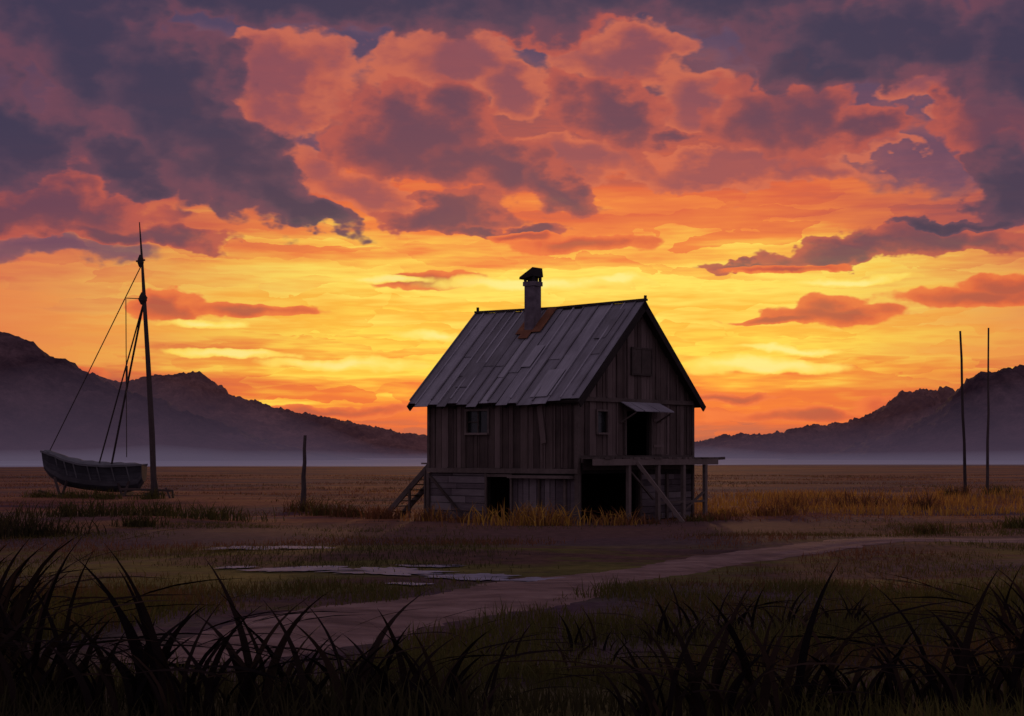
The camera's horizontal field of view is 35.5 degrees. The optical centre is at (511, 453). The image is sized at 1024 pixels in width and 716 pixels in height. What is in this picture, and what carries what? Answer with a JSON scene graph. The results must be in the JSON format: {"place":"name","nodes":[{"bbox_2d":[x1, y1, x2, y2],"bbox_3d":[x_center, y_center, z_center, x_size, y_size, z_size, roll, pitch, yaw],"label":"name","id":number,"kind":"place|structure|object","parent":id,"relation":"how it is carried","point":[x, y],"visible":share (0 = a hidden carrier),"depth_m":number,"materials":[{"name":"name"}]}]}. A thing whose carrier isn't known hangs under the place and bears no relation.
{"place":"outdoors","nodes":[
{"label":"outdoors","id":0,"kind":"place"},
{"bbox_2d":[0,332,364,460],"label":"hill","id":1,"kind":"structure","parent":0,"point":[39,388],"depth_m":788.13,"materials":[{"name":"purple stone"}]},
{"bbox_2d":[97,371,426,457],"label":"hill","id":2,"kind":"structure","parent":0,"point":[198,393],"depth_m":1283.45,"materials":[{"name":"purple stone"}]},
{"bbox_2d":[0,464,1023,715],"bbox_3d":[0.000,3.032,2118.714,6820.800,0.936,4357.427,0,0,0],"label":"ground","id":3,"kind":"structure","parent":0,"point":[586,548],"depth_m":49.35,"materials":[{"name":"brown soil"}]},
{"bbox_2d":[38,222,173,497],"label":"old sailboat","id":4,"kind":"object","parent":3,"relation":"on","point":[100,475],"visible":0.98,"depth_m":102.79,"materials":[{"name":"brown wood"}]},
{"bbox_2d":[213,566,255,568],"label":"puddle","id":5,"kind":"object","parent":3,"relation":"on","point":[235,567],"visible":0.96,"depth_m":39.05,"materials":[{"name":"liquid"}]},
{"bbox_2d":[211,546,278,549],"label":"puddle","id":6,"kind":"object","parent":3,"relation":"on","point":[233,547],"visible":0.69,"depth_m":47.36,"materials":[{"name":"liquid"}]},
{"bbox_2d":[273,546,331,548],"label":"puddle","id":7,"kind":"object","parent":3,"relation":"on","point":[296,547],"visible":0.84,"depth_m":46.13,"materials":[{"name":"liquid"}]},
{"bbox_2d":[300,435,306,504],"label":"wooden post","id":8,"kind":"object","parent":3,"relation":"on","point":[303,484],"visible":0.8,"depth_m":79.92,"materials":[{"name":"brown wood"}]},
{"bbox_2d":[246,566,364,571],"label":"puddle","id":9,"kind":"object","parent":3,"relation":"on","point":[312,568],"visible":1,"depth_m":38.37,"materials":[{"name":"liquid"}]},
{"bbox_2d":[319,567,457,574],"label":"puddle","id":10,"kind":"object","parent":3,"relation":"on","point":[398,570],"visible":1,"depth_m":37.72,"materials":[{"name":"liquid"}]},
{"bbox_2d":[387,582,434,584],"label":"puddle","id":11,"kind":"object","parent":3,"relation":"on","point":[410,584],"visible":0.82,"depth_m":34.30,"materials":[{"name":"liquid"}]},
{"bbox_2d":[395,564,462,566],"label":"puddle","id":12,"kind":"object","parent":3,"relation":"on","point":[423,565],"visible":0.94,"depth_m":39.73,"materials":[{"name":"liquid"}]},
{"bbox_2d":[419,573,518,580],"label":"puddle","id":13,"kind":"object","parent":3,"relation":"on","point":[487,576],"visible":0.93,"depth_m":36.18,"materials":[{"name":"liquid"}]},
{"bbox_2d":[0,509,1023,715],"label":"reeds","id":14,"kind":"object","parent":3,"relation":"on","point":[156,676],"visible":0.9,"depth_m":16.78,"materials":[{"name":"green plant"}]},
{"bbox_2d":[0,483,1023,539],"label":"grass tufts","id":15,"kind":"object","parent":3,"relation":"on","point":[17,530],"visible":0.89,"depth_m":65.96,"materials":[{"name":"brown plant"}]},
{"bbox_2d":[0,474,1023,521],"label":"meadow grass","id":16,"kind":"structure","parent":3,"relation":"on","point":[390,488],"depth_m":131.62,"materials":[{"name":"brown plant"}]},
{"bbox_2d":[388,267,724,523],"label":"wooden hut","id":17,"kind":"object","parent":3,"relation":"on","point":[590,405],"visible":0.97,"depth_m":68.04,"materials":[{"name":"brown wood"}]},
{"bbox_2d":[469,411,604,432],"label":"window panes","id":18,"kind":"structure","parent":17,"relation":"in","point":[472,414],"depth_m":67.85,"materials":[{"name":"black glass"}]},
{"bbox_2d":[653,412,663,453],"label":"door","id":19,"kind":"structure","parent":17,"relation":"in","point":[658,429],"depth_m":68.65,"materials":[{"name":"brown wood"}]},
{"bbox_2d":[694,485,1023,515],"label":"dry grass","id":20,"kind":"structure","parent":3,"relation":"on","point":[962,500],"depth_m":84.84,"materials":[{"name":"brown plant"}]},
{"bbox_2d":[959,331,966,489],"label":"wooden pole","id":21,"kind":"object","parent":3,"relation":"on","point":[963,432],"visible":0.92,"depth_m":102.93,"materials":[{"name":"brown wood"}]},
{"bbox_2d":[986,328,989,493],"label":"wooden pole","id":22,"kind":"object","parent":3,"relation":"on","point":[987,446],"visible":0.92,"depth_m":102.94,"materials":[{"name":"brown wood"}]},
{"bbox_2d":[0,572,1023,715],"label":"meadow grass","id":23,"kind":"structure","parent":0,"point":[528,672],"depth_m":22.68,"materials":[{"name":"green plant"}]},
{"bbox_2d":[0,458,1023,466],"bbox_3d":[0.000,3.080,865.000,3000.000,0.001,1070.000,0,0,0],"label":"lake","id":24,"kind":"structure","parent":0,"point":[419,461],"depth_m":579.80,"materials":[{"name":"liquid"}]},
{"bbox_2d":[0,0,1023,441],"label":"sky","id":25,"kind":"structure","parent":0,"point":[811,202],"materials":[{"name":"orange"}]},
{"bbox_2d":[94,537,1023,667],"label":"dirt path","id":26,"kind":"structure","parent":0,"point":[458,601],"depth_m":30.24,"materials":[{"name":"brown soil"}]},
{"bbox_2d":[500,577,564,581],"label":"puddle","id":27,"kind":"object","parent":26,"relation":"on","point":[527,579],"visible":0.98,"depth_m":35.31,"materials":[{"name":"liquid"}]},
{"bbox_2d":[694,386,954,457],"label":"hill","id":28,"kind":"structure","parent":0,"point":[902,410],"depth_m":1242.25,"materials":[{"name":"purple stone"}]},
{"bbox_2d":[783,364,1023,460],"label":"hill","id":29,"kind":"structure","parent":0,"point":[937,435],"depth_m":843.92,"materials":[{"name":"purple stone"}]}
]}

